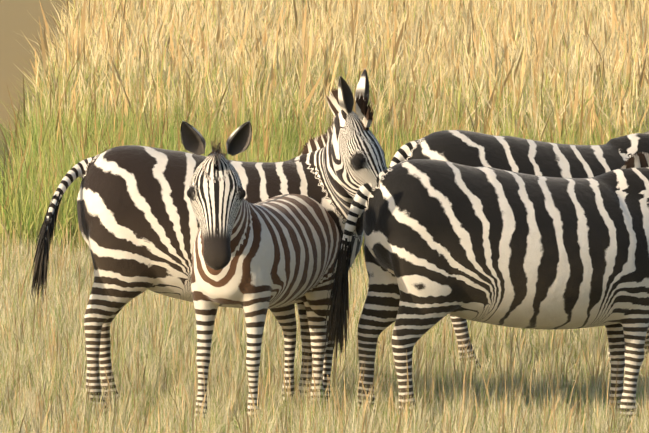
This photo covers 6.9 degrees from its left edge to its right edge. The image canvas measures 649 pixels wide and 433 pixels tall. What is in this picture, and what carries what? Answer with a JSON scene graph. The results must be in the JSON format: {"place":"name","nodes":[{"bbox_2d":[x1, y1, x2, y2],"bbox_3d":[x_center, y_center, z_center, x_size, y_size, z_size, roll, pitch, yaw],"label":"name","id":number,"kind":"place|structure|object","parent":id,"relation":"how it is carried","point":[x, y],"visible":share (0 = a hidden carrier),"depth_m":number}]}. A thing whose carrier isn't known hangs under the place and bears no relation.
{"place":"outdoors","nodes":[
{"label":"outdoors","id":0,"kind":"place"},
{"bbox_2d":[0,0,574,432],"bbox_3d":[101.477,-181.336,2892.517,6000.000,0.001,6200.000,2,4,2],"label":"ground","id":1,"kind":"structure","parent":0,"point":[17,19],"depth_m":75.01},
{"bbox_2d":[30,69,386,416],"bbox_3d":[-0.469,0.131,25.289,1.746,1.712,0.945,2,4,2],"label":"zebra","id":2,"kind":"object","parent":1,"relation":"on","point":[139,224],"visible":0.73,"depth_m":25.16},
{"bbox_2d":[180,121,340,423],"bbox_3d":[-0.330,0.270,24.912,0.471,1.482,1.606,3,4,24],"label":"young zebra","id":3,"kind":"object","parent":1,"relation":"on","point":[257,261],"visible":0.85,"depth_m":24.66},
{"bbox_2d":[322,152,648,432],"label":"zebra","id":4,"kind":"object","parent":1,"relation":"on","point":[494,246],"visible":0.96,"depth_m":24.85},
{"bbox_2d":[368,130,648,380],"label":"zebra","id":5,"kind":"object","parent":1,"relation":"on","point":[509,153],"visible":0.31,"depth_m":27.73},
{"bbox_2d":[0,198,648,432],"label":"grass","id":6,"kind":"structure","parent":0,"point":[43,355],"depth_m":26.23},
{"bbox_2d":[0,12,648,271],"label":"grass","id":7,"kind":"structure","parent":0,"point":[49,156],"depth_m":41.36},
{"bbox_2d":[4,0,648,144],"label":"grass","id":8,"kind":"structure","parent":0,"point":[588,34],"depth_m":56.61}
]}

